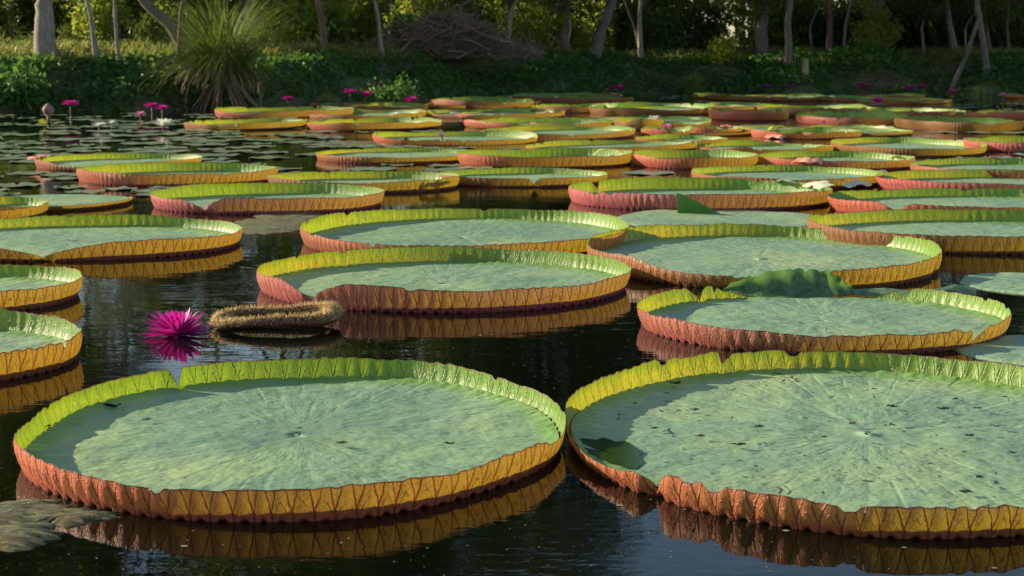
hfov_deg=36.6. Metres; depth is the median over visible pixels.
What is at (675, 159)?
giant lily pad
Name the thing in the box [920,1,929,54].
tree
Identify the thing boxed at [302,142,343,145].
lily pad
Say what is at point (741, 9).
tree
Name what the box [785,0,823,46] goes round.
understory shrub
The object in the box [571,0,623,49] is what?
understory shrub
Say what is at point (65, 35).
understory shrub
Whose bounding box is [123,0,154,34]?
understory shrub
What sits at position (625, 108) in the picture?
giant lily pad
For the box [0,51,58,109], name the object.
bank shrub
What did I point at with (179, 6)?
tree
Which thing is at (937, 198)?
giant lily pad
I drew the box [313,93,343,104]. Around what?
folded pad
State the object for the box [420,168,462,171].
lily pad
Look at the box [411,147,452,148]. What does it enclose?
lily pad
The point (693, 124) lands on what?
giant lily pad
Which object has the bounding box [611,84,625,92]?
water lily flower
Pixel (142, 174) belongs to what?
giant lily pad
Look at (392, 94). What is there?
bank shrub
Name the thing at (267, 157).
lily pad
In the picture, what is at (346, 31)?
tree
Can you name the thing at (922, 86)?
water lily flower
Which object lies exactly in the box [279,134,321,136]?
lily pad
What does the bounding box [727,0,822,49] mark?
understory shrub
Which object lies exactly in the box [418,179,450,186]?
folded scrap
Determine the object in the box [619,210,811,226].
flat lily leaf
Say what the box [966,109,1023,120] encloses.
giant lily pad
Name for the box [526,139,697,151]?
giant lily pad
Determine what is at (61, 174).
lily pad
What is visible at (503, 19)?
understory shrub
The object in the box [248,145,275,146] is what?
lily pad
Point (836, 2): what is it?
wood
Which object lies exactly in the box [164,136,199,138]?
lily pad
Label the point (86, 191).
lily pad
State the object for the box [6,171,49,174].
lily pad
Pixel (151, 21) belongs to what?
understory shrub
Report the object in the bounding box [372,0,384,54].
tree
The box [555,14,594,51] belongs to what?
bank shrub
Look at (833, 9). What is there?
understory shrub
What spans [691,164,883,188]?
giant lily pad
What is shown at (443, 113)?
giant lily pad
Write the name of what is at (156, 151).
lily pad
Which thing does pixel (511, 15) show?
tree
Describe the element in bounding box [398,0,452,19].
understory shrub
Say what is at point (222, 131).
lily pad
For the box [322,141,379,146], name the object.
flat lily leaf
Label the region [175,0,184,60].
tree
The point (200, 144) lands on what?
lily pad
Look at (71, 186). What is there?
lily pad
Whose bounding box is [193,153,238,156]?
lily pad
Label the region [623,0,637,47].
tree
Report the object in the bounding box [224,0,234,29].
tree
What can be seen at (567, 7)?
tree
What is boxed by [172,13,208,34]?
understory shrub
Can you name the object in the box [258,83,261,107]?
wooden post
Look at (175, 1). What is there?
tree
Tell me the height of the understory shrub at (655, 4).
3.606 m
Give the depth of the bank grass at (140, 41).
47.99 m
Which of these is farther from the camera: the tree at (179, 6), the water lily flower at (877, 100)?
the tree at (179, 6)
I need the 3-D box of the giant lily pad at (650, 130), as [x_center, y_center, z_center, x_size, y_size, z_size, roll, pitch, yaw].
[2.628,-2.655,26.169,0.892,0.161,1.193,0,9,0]
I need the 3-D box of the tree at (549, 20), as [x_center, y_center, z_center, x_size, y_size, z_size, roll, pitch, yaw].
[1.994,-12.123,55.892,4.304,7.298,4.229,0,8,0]
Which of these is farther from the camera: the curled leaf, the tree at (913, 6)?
the tree at (913, 6)
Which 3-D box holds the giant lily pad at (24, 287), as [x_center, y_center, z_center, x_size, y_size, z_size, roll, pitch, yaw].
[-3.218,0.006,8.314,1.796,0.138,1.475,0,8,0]
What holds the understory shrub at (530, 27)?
on the ground at (273, 102)
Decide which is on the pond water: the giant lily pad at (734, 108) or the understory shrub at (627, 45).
the giant lily pad at (734, 108)
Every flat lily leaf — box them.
[0,498,71,524]
[0,522,63,551]
[33,508,117,527]
[234,212,324,234]
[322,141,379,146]
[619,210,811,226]
[955,335,1023,364]
[960,272,1023,293]
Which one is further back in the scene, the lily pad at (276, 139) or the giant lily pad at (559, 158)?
the lily pad at (276, 139)
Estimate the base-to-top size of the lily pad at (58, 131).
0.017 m
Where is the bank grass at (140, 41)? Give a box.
[0,31,1023,66]
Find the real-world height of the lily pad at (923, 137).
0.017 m
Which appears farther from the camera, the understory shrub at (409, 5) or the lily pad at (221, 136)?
the understory shrub at (409, 5)
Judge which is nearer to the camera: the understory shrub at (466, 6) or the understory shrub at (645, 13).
the understory shrub at (466, 6)
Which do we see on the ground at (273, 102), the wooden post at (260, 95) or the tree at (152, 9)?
the tree at (152, 9)
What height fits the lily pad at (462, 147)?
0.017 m
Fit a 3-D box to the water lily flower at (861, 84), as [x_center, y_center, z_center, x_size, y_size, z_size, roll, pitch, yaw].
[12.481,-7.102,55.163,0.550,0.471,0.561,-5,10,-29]
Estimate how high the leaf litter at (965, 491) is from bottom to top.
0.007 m
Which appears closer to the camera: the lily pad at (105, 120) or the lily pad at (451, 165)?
the lily pad at (451, 165)
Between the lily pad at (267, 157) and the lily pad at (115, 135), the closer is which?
the lily pad at (267, 157)
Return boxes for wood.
[64,0,902,37]
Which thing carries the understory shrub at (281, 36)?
on the ground at (273, 102)
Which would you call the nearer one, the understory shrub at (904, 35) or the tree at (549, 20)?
the tree at (549, 20)
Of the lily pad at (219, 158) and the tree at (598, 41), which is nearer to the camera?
the lily pad at (219, 158)
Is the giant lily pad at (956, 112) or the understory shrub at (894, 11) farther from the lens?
the understory shrub at (894, 11)
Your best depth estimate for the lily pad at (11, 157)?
20.12 m
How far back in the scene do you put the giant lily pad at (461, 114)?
35.69 m
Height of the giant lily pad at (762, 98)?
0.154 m
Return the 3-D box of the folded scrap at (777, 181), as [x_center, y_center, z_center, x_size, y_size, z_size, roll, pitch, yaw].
[2.613,-1.005,14.635,0.216,0.042,0.233,7,2,-40]
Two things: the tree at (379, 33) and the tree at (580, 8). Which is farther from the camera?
the tree at (580, 8)
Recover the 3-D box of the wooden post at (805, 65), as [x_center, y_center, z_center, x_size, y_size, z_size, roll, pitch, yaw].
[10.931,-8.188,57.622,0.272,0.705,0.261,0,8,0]
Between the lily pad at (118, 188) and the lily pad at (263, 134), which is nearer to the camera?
the lily pad at (118, 188)
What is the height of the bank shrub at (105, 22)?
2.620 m
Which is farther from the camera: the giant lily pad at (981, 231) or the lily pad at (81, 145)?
the lily pad at (81, 145)
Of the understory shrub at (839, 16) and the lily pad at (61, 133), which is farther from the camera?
the understory shrub at (839, 16)
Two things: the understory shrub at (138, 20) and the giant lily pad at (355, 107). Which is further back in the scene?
the understory shrub at (138, 20)
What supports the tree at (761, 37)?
on the ground at (273, 102)
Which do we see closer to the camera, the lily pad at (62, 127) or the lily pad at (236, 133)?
the lily pad at (236, 133)
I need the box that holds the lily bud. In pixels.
[39,103,74,126]
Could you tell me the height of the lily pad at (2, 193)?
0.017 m
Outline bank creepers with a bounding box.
[0,35,1023,113]
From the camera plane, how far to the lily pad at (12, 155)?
20.60 m
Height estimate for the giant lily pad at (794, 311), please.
0.183 m
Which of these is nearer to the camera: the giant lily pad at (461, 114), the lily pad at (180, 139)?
the lily pad at (180, 139)
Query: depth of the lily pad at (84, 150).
21.66 m
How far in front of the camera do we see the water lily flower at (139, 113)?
32.30 m
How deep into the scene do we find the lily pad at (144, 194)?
14.65 m
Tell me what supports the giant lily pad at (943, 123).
on the pond water
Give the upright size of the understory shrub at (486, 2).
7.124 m
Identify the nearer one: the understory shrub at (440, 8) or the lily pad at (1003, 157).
the lily pad at (1003, 157)
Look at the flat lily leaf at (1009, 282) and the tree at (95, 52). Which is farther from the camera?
the tree at (95, 52)
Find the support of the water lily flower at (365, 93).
on the pond water
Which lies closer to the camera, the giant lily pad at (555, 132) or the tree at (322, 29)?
the giant lily pad at (555, 132)
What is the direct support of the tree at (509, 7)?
on the ground at (273, 102)
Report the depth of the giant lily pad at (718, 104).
42.10 m
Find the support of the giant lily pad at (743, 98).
on the pond water
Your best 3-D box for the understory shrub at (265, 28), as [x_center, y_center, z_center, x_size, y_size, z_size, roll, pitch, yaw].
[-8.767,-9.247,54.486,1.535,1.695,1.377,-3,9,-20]
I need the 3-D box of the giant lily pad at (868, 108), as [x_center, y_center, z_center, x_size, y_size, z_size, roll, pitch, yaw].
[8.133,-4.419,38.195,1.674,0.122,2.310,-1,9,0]
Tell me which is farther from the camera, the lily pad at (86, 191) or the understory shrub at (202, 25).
the understory shrub at (202, 25)
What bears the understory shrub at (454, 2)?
on the ground at (273, 102)
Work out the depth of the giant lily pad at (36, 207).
12.84 m
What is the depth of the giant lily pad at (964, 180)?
16.05 m
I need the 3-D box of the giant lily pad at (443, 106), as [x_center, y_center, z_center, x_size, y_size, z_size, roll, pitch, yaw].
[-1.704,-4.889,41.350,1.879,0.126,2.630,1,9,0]
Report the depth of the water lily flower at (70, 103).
32.25 m
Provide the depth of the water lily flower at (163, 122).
27.51 m
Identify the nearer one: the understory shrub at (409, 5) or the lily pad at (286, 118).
the lily pad at (286, 118)
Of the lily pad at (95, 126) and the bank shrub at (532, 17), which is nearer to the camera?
the lily pad at (95, 126)
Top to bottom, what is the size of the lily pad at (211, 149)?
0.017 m
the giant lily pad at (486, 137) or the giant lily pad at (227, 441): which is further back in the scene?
the giant lily pad at (486, 137)
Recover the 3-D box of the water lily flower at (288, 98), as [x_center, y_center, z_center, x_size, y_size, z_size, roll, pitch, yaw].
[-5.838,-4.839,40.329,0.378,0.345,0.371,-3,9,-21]
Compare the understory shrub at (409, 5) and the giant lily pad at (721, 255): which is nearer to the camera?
the giant lily pad at (721, 255)
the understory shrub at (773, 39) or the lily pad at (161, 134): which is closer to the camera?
the lily pad at (161, 134)
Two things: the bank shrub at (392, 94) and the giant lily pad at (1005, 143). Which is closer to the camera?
the giant lily pad at (1005, 143)
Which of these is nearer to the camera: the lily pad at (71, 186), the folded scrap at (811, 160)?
the lily pad at (71, 186)
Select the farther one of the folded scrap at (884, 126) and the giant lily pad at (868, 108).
the giant lily pad at (868, 108)
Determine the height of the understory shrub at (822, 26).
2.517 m
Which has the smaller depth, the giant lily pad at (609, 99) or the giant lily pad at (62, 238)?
the giant lily pad at (62, 238)
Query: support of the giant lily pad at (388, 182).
on the pond water
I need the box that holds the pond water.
[0,94,1023,575]
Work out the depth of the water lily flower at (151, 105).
33.41 m
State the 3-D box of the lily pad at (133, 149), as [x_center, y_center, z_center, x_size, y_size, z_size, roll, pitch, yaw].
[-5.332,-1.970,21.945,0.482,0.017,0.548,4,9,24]
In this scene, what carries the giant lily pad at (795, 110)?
on the pond water
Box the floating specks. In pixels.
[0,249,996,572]
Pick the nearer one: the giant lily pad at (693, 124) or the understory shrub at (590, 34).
the giant lily pad at (693, 124)
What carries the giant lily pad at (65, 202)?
on the pond water
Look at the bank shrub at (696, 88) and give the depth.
56.99 m
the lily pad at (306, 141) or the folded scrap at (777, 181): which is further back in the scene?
the lily pad at (306, 141)
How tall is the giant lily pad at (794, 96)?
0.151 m
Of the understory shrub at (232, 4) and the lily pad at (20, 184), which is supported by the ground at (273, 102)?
the understory shrub at (232, 4)
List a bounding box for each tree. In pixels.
[32,0,57,59]
[85,0,99,62]
[113,0,121,65]
[138,0,192,54]
[154,0,206,30]
[155,0,230,31]
[166,0,248,27]
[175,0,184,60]
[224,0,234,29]
[235,0,242,30]
[314,0,329,52]
[343,5,350,44]
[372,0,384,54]
[386,0,391,51]
[433,0,460,14]
[485,0,532,45]
[506,0,511,33]
[506,0,517,48]
[517,0,601,39]
[547,0,551,48]
[553,0,573,53]
[557,0,571,49]
[582,1,596,28]
[587,0,617,59]
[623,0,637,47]
[637,0,643,57]
[708,0,785,46]
[754,0,768,55]
[783,0,792,65]
[809,0,821,48]
[825,0,832,52]
[842,0,851,51]
[854,0,883,45]
[896,0,995,29]
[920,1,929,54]
[936,0,1023,47]
[944,0,958,52]
[974,0,991,73]
[980,0,991,50]
[1006,0,1009,47]
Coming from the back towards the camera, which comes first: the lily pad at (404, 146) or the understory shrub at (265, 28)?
the understory shrub at (265, 28)
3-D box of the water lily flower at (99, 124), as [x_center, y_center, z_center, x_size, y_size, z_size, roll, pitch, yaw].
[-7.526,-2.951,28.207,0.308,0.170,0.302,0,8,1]
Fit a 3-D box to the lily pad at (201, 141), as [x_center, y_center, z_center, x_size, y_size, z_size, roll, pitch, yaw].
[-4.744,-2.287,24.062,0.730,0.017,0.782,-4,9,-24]
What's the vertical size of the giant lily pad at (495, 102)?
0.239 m
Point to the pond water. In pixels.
(570, 514)
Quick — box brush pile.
[352,0,547,59]
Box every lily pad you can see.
[0,154,26,156]
[0,156,30,158]
[0,182,41,186]
[0,191,20,195]
[0,194,132,211]
[0,196,48,218]
[0,214,242,261]
[0,264,81,310]
[0,307,81,380]
[1,133,41,135]
[3,150,50,152]
[5,140,34,141]
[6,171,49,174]
[8,159,34,162]
[13,142,43,143]
[13,357,565,522]
[22,146,60,148]
[28,124,64,125]
[34,153,69,154]
[34,153,201,171]
[40,172,76,175]
[41,130,77,131]
[41,132,80,133]
[41,138,85,140]
[45,127,81,128]
[49,148,78,149]
[49,176,77,179]
[53,185,86,188]
[64,189,104,193]
[66,144,94,145]
[66,149,100,151]
[68,118,100,119]
[73,146,111,148]
[76,162,277,186]
[79,125,109,127]
[79,139,124,141]
[85,130,130,131]
[86,137,111,138]
[87,119,121,120]
[103,186,137,189]
[105,134,150,136]
[109,124,142,125]
[110,126,147,127]
[118,148,153,150]
[119,142,162,144]
[128,130,169,132]
[131,188,158,191]
[132,138,156,139]
[133,149,189,152]
[135,193,149,195]
[144,146,186,148]
[146,133,176,134]
[150,182,384,214]
[150,185,181,188]
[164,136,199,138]
[167,131,203,132]
[171,138,207,140]
[174,129,210,130]
[182,140,229,142]
[182,142,229,145]
[183,117,306,130]
[187,133,215,135]
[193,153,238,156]
[197,148,227,149]
[202,157,230,159]
[204,130,239,132]
[204,160,239,162]
[205,135,243,137]
[211,132,243,134]
[213,149,257,151]
[214,106,353,117]
[220,138,252,139]
[224,146,258,148]
[243,142,270,144]
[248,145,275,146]
[248,156,289,158]
[251,134,277,135]
[251,138,294,140]
[252,150,287,153]
[256,246,631,312]
[267,171,458,193]
[271,117,296,118]
[275,133,307,133]
[278,140,325,142]
[278,167,301,170]
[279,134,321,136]
[294,152,315,155]
[300,208,628,253]
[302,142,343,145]
[303,130,336,131]
[306,116,441,130]
[306,145,335,147]
[307,135,341,137]
[308,109,427,119]
[311,101,373,107]
[316,147,466,163]
[319,137,345,138]
[346,144,390,146]
[348,167,397,170]
[353,106,408,109]
[358,101,427,109]
[372,129,537,145]
[374,143,400,145]
[381,163,412,165]
[386,145,420,147]
[410,130,442,131]
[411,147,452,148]
[418,96,452,102]
[418,107,564,118]
[420,102,465,108]
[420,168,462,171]
[428,164,459,166]
[431,96,533,107]
[441,167,607,187]
[450,146,474,148]
[454,166,492,168]
[455,110,542,116]
[457,148,632,167]
[464,117,613,128]
[482,124,634,139]
[498,147,524,148]
[513,93,592,102]
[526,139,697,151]
[527,117,620,125]
[531,103,617,112]
[559,92,620,96]
[560,96,634,101]
[564,350,1023,538]
[568,176,832,212]
[587,223,942,288]
[588,101,717,115]
[589,120,710,126]
[613,116,711,123]
[614,116,663,129]
[621,170,674,174]
[631,149,757,168]
[634,106,685,109]
[635,133,726,144]
[636,268,1010,354]
[641,125,693,135]
[677,127,756,135]
[686,105,753,109]
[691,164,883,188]
[692,92,725,98]
[693,126,742,132]
[698,139,832,154]
[706,102,791,108]
[708,106,788,120]
[709,95,786,100]
[728,94,831,100]
[729,126,855,131]
[741,124,784,125]
[751,127,861,138]
[757,104,865,116]
[757,150,914,169]
[770,93,838,97]
[796,110,908,125]
[801,128,912,136]
[807,209,1023,254]
[810,124,895,132]
[814,95,884,101]
[827,188,1023,212]
[830,137,986,156]
[838,107,955,117]
[856,98,924,104]
[866,106,874,110]
[867,93,925,97]
[876,97,951,102]
[876,169,1023,190]
[880,99,943,104]
[891,108,965,114]
[894,115,1023,131]
[902,136,936,138]
[909,158,1023,178]
[925,131,955,132]
[936,111,994,117]
[963,136,1023,152]
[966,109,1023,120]
[968,131,999,132]
[989,156,1020,158]
[1000,131,1023,133]
[1005,94,1023,98]
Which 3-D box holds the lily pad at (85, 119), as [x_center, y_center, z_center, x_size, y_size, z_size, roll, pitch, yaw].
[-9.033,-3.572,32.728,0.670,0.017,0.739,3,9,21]
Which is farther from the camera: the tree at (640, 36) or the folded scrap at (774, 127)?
the tree at (640, 36)
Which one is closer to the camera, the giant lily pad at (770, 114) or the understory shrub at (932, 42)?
the giant lily pad at (770, 114)
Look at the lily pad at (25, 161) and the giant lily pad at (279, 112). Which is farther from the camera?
the giant lily pad at (279, 112)
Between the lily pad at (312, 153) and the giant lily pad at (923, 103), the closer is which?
the lily pad at (312, 153)
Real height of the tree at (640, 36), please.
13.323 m
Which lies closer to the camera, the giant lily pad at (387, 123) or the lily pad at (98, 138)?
the lily pad at (98, 138)
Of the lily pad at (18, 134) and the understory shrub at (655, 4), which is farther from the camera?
the understory shrub at (655, 4)
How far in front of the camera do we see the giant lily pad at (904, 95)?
50.76 m
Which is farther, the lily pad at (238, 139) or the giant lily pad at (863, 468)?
the lily pad at (238, 139)
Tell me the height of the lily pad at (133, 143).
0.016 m
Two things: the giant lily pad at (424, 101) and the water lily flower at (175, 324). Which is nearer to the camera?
the water lily flower at (175, 324)
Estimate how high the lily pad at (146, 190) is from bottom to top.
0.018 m
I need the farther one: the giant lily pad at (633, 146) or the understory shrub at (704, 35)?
the understory shrub at (704, 35)
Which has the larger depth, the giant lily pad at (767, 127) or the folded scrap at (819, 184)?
the giant lily pad at (767, 127)
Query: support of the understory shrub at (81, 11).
on the ground at (273, 102)
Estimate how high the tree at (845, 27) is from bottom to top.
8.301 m
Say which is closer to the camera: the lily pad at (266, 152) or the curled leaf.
the curled leaf
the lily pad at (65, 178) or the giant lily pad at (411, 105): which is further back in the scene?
the giant lily pad at (411, 105)
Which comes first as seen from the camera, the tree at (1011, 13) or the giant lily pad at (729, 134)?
the giant lily pad at (729, 134)
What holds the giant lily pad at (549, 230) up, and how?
on the pond water
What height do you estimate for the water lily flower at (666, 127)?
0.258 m
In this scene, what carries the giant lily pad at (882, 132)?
on the pond water
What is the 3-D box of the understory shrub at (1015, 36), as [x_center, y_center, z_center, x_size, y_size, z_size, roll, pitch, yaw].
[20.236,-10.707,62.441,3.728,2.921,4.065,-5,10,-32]
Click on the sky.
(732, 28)
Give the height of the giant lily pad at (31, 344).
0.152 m
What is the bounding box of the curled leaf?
[593,149,632,164]
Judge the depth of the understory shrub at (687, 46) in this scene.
64.49 m
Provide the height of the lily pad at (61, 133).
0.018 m
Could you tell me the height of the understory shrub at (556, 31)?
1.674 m
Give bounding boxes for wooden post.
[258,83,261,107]
[802,59,808,77]
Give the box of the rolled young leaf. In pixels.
[208,299,345,329]
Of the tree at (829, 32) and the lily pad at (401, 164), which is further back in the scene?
the tree at (829, 32)
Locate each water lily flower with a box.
[62,100,79,120]
[92,122,104,129]
[134,111,145,120]
[139,307,212,338]
[144,102,157,117]
[152,118,174,130]
[155,105,167,116]
[281,96,291,106]
[344,89,358,104]
[361,91,372,104]
[404,96,418,101]
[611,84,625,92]
[661,123,670,132]
[854,82,869,94]
[872,98,883,106]
[903,85,916,92]
[917,84,928,93]
[998,92,1008,107]
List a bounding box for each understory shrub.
[0,0,22,41]
[1,0,36,38]
[1,15,21,41]
[27,0,86,38]
[55,20,90,42]
[56,0,170,34]
[63,0,132,39]
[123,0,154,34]
[124,9,163,38]
[129,12,172,43]
[155,1,242,22]
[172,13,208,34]
[183,9,227,40]
[207,0,279,38]
[248,3,284,42]
[278,0,304,41]
[279,0,354,49]
[322,0,398,30]
[330,0,409,41]
[372,1,428,43]
[382,0,448,34]
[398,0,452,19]
[405,0,502,20]
[433,0,491,48]
[452,0,506,26]
[465,0,505,37]
[495,0,557,48]
[514,4,553,44]
[551,13,584,47]
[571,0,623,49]
[580,22,595,46]
[595,0,653,50]
[606,10,661,51]
[623,1,653,48]
[632,0,697,52]
[636,0,698,46]
[671,0,742,51]
[677,28,700,51]
[678,14,730,51]
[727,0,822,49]
[767,0,845,49]
[778,15,816,47]
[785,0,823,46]
[796,0,835,49]
[817,1,845,40]
[819,0,883,48]
[822,18,861,46]
[857,0,939,50]
[890,13,915,47]
[898,0,995,50]
[913,9,977,50]
[954,0,1023,49]
[975,0,1023,50]
[991,16,1023,47]
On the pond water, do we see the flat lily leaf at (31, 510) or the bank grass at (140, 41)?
the flat lily leaf at (31, 510)
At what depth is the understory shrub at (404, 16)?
53.35 m
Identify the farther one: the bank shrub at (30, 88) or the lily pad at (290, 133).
the bank shrub at (30, 88)
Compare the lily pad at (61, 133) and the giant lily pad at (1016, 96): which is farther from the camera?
the giant lily pad at (1016, 96)
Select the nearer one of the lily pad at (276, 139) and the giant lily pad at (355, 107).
the lily pad at (276, 139)
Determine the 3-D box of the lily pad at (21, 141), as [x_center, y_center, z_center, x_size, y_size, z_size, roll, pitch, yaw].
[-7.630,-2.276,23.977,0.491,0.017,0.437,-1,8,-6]
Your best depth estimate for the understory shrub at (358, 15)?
68.39 m
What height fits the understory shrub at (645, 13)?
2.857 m
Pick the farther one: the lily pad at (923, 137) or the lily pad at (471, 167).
the lily pad at (923, 137)
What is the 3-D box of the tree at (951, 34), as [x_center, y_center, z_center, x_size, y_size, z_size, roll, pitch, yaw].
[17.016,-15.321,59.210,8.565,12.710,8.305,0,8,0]
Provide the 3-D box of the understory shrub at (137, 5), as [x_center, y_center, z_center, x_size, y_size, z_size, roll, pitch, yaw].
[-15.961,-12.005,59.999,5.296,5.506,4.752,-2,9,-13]
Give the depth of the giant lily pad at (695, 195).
13.53 m
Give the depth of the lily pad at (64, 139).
24.68 m
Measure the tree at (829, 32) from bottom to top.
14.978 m
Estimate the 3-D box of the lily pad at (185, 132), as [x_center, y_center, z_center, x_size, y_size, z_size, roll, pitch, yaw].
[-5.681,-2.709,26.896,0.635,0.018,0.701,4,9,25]
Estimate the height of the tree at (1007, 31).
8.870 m
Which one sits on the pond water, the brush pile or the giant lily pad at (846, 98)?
the giant lily pad at (846, 98)
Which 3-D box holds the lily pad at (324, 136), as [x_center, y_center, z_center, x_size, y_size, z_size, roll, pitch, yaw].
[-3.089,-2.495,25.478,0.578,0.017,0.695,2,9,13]
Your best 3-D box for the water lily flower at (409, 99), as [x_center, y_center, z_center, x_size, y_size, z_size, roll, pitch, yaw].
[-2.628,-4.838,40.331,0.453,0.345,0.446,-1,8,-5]
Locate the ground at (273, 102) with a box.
[0,33,1023,113]
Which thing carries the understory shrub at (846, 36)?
on the ground at (273, 102)
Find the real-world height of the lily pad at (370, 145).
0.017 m
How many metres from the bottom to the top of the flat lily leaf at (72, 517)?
0.034 m
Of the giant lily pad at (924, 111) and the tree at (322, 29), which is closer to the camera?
the giant lily pad at (924, 111)
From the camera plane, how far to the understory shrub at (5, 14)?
47.32 m
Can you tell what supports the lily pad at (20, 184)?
on the pond water
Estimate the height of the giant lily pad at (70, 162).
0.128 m
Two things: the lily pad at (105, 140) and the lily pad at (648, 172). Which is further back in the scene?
the lily pad at (105, 140)
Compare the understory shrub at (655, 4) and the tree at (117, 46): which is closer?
the tree at (117, 46)
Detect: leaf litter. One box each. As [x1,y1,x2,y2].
[102,403,121,406]
[959,489,972,493]
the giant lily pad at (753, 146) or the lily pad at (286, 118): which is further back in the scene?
the lily pad at (286, 118)
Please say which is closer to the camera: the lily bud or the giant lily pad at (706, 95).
the lily bud
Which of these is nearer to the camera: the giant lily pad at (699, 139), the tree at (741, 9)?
the giant lily pad at (699, 139)
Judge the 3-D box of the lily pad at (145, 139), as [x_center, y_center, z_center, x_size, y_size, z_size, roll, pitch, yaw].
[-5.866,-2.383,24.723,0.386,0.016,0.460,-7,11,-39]
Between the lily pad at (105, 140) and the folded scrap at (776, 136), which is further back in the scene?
the folded scrap at (776, 136)
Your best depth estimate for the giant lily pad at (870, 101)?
44.09 m
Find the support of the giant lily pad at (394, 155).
on the pond water
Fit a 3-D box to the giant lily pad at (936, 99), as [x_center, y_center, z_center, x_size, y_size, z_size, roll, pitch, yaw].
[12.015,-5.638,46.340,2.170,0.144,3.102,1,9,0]
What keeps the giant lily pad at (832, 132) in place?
on the pond water
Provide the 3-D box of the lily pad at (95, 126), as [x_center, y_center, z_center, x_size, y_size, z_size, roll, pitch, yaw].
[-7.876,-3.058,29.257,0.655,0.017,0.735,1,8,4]
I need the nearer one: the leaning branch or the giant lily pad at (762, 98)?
the giant lily pad at (762, 98)
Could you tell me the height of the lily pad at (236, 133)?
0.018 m
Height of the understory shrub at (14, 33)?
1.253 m
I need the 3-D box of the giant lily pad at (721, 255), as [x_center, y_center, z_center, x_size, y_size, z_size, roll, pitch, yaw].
[1.575,-0.225,9.820,2.209,0.154,2.526,0,8,0]
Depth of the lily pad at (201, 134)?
26.22 m
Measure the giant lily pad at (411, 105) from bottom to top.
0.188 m
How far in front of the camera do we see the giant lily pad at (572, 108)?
38.62 m
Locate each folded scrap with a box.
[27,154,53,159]
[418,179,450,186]
[765,134,785,138]
[767,126,780,129]
[775,179,797,183]
[791,157,823,164]
[802,181,834,188]
[842,179,872,187]
[875,125,893,128]
[889,155,905,159]
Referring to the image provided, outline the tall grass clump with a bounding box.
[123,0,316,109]
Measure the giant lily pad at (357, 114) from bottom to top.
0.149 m
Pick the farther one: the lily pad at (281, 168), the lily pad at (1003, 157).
the lily pad at (1003, 157)
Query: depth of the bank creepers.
51.39 m
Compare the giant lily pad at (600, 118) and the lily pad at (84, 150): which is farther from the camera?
the giant lily pad at (600, 118)
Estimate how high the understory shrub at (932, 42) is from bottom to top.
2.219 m
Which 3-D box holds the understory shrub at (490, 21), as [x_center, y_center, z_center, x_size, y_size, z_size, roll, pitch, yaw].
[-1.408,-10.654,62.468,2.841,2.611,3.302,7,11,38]
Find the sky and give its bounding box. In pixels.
[32,0,849,37]
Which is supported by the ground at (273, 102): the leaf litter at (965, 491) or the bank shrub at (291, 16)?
the bank shrub at (291, 16)
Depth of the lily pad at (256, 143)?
23.43 m
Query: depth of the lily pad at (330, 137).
25.05 m
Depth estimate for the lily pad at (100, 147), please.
22.29 m
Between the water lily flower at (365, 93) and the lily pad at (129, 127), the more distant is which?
the water lily flower at (365, 93)
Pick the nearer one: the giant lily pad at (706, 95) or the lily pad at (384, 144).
the lily pad at (384, 144)
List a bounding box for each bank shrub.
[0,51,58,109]
[60,0,134,43]
[240,0,360,46]
[360,71,423,103]
[491,0,570,49]
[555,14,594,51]
[679,70,706,93]
[705,28,743,65]
[816,81,844,94]
[845,0,904,56]
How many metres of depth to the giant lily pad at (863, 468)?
5.17 m
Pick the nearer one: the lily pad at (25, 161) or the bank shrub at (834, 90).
the lily pad at (25, 161)
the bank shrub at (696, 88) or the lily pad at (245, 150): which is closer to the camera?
the lily pad at (245, 150)
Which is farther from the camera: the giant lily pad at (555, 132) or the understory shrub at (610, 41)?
the understory shrub at (610, 41)
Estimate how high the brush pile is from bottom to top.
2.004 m
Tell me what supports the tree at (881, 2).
on the ground at (273, 102)
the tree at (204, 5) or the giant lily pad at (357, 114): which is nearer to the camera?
the giant lily pad at (357, 114)
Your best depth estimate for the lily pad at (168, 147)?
22.39 m
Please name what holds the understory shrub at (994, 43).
on the ground at (273, 102)
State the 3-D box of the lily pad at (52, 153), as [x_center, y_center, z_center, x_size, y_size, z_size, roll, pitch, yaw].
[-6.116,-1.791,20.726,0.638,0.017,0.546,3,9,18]
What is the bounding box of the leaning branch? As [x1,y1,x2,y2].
[949,20,979,89]
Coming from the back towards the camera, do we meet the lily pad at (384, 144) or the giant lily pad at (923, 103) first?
the giant lily pad at (923, 103)
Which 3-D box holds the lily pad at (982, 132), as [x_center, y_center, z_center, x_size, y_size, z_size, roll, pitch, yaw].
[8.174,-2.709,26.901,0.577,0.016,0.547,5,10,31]
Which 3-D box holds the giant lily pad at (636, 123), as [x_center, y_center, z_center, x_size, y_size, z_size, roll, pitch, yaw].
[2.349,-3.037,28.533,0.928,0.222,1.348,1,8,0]
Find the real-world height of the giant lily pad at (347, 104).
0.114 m
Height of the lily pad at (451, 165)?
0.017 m
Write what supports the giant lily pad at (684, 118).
on the pond water
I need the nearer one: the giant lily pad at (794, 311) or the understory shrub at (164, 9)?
the giant lily pad at (794, 311)
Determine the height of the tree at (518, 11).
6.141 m

